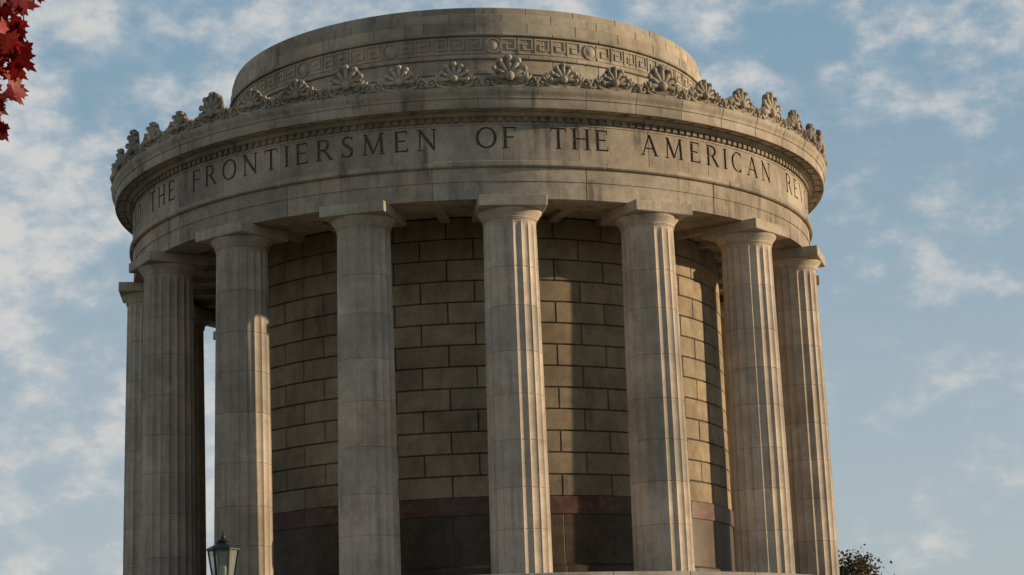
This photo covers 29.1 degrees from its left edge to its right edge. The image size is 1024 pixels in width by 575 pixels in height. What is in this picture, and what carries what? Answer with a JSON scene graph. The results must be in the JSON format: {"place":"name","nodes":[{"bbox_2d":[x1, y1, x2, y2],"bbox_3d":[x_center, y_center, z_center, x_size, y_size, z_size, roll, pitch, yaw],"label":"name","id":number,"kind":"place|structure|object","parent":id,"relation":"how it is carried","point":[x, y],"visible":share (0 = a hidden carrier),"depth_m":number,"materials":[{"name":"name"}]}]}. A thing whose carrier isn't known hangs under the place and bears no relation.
{"place":"outdoors","nodes":[
{"label":"outdoors","id":0,"kind":"place"},
{"bbox_2d":[0,0,44,141],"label":"red maple tree","id":1,"kind":"object","parent":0,"point":[16,48],"visible":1,"depth_m":8.40,"materials":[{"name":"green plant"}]},
{"bbox_2d":[206,531,239,574],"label":"street lamp","id":2,"kind":"object","parent":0,"point":[223,552],"visible":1,"depth_m":25.68,"materials":[{"name":"metal"}]},
{"bbox_2d":[0,0,1023,574],"label":"sky","id":3,"kind":"structure","parent":0,"point":[917,223],"materials":[{"name":"blue"}]},
{"bbox_2d":[486,571,806,574],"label":"stepped podium","id":4,"kind":"object","parent":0,"point":[664,573],"visible":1,"depth_m":57.34,"materials":[{"name":"stone"}]},
{"bbox_2d":[119,282,143,574],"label":"fluted column","id":5,"kind":"structure","parent":4,"relation":"on","point":[132,295],"depth_m":68.19,"materials":[{"name":"stone"}]},
{"bbox_2d":[129,250,208,574],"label":"fluted column","id":6,"kind":"structure","parent":4,"relation":"on","point":[168,506],"depth_m":63.95,"materials":[{"name":"stone"}]},
{"bbox_2d":[194,305,215,574],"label":"fluted column","id":7,"kind":"structure","parent":4,"relation":"on","point":[203,318],"depth_m":72.92,"materials":[{"name":"stone"}]},
{"bbox_2d":[195,221,287,574],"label":"fluted column","id":8,"kind":"structure","parent":4,"relation":"on","point":[243,510],"depth_m":60.62,"materials":[{"name":"stone"}]},
{"bbox_2d":[129,160,812,327],"bbox_3d":[-1.411,-0.672,71.326,24.438,1.173,24.438,-2,-12,-1],"label":"architrave","id":9,"kind":"object","parent":8,"relation":"on","point":[422,187],"visible":0.37,"depth_m":60.65,"materials":[{"name":"stone"}]},
{"bbox_2d":[133,124,808,237],"bbox_3d":[-1.451,-1.806,71.573,24.219,1.141,24.219,-2,-12,-1],"label":"frieze","id":10,"kind":"object","parent":9,"relation":"on","point":[446,144],"visible":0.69,"depth_m":60.82,"materials":[{"name":"stone"}]},
{"bbox_2d":[126,110,813,225],"bbox_3d":[-1.478,-2.555,71.735,24.725,0.388,24.725,-2,-12,-1],"label":"dentil course","id":11,"kind":"object","parent":10,"relation":"on","point":[158,177],"visible":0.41,"depth_m":61.12,"materials":[{"name":"stone"}]},
{"bbox_2d":[111,87,826,234],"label":"cornice","id":12,"kind":"structure","parent":11,"relation":"on","point":[136,170],"depth_m":60.80,"materials":[{"name":"stone"}]},
{"bbox_2d":[229,8,701,107],"bbox_3d":[-1.576,-5.317,72.335,17.607,4.173,17.607,-2,-12,-1],"label":"attic drum","id":13,"kind":"object","parent":12,"relation":"on","point":[383,31],"visible":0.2,"depth_m":64.79,"materials":[{"name":"stone"}]},
{"bbox_2d":[232,38,694,106],"bbox_3d":[-1.601,-6.019,72.487,17.333,0.539,17.333,-2,-12,-1],"label":"greek key band","id":14,"kind":"object","parent":13,"relation":"attached to","point":[492,45],"visible":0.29,"depth_m":64.84,"materials":[{"name":"stone"}]},
{"bbox_2d":[110,54,827,190],"bbox_3d":[-1.523,-3.828,72.011,25.855,1.120,25.855,-2,-12,-1],"label":"palmette cresting","id":15,"kind":"object","parent":12,"relation":"on","point":[507,69],"visible":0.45,"depth_m":60.65,"materials":[{"name":"stone"}]},
{"bbox_2d":[319,200,405,574],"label":"fluted column","id":16,"kind":"structure","parent":4,"relation":"on","point":[369,516],"depth_m":58.56,"materials":[{"name":"stone"}]},
{"bbox_2d":[269,216,726,509],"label":"wall","id":17,"kind":"structure","parent":4,"relation":"on","point":[481,344],"depth_m":62.57,"materials":[{"name":"grey stone"}]},
{"bbox_2d":[193,209,723,309],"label":"ambulatory ceiling","id":18,"kind":"structure","parent":17,"relation":"on","point":[204,283],"depth_m":65.06,"materials":[{"name":"stone"}]},
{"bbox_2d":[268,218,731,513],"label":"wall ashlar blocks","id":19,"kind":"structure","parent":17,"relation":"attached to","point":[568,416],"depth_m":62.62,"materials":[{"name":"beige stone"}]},
{"bbox_2d":[273,514,734,574],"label":"wall dado","id":20,"kind":"object","parent":4,"relation":"on","point":[452,545],"depth_m":61.19,"materials":[{"name":"stone"}]},
{"bbox_2d":[273,496,733,531],"bbox_3d":[-1.080,8.611,69.312,17.687,0.540,17.687,-2,-12,-1],"label":"wall marble band","id":21,"kind":"object","parent":20,"relation":"on","point":[480,506],"depth_m":61.51,"materials":[{"name":"stone"}]},
{"bbox_2d":[472,194,552,573],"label":"fluted column","id":22,"kind":"structure","parent":4,"relation":"on","point":[520,521],"depth_m":58.19,"materials":[{"name":"stone"}]},
{"bbox_2d":[600,199,694,570],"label":"fluted column","id":23,"kind":"structure","parent":4,"relation":"on","point":[662,533],"depth_m":59.58,"materials":[{"name":"stone"}]},
{"bbox_2d":[720,301,736,571],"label":"fluted column","id":24,"kind":"structure","parent":4,"relation":"on","point":[725,368],"depth_m":75.34,"materials":[{"name":"stone"}]},
{"bbox_2d":[701,218,794,573],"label":"fluted column","id":25,"kind":"structure","parent":4,"relation":"on","point":[762,515],"depth_m":62.45,"materials":[{"name":"stone"}]},
{"bbox_2d":[771,245,839,574],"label":"fluted column","id":26,"kind":"structure","parent":4,"relation":"on","point":[815,544],"depth_m":66.32,"materials":[{"name":"stone"}]},
{"bbox_2d":[838,544,894,574],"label":"autumn tree","id":27,"kind":"object","parent":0,"point":[856,566],"visible":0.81,"depth_m":129.14,"materials":[{"name":"green plant"}]}
]}

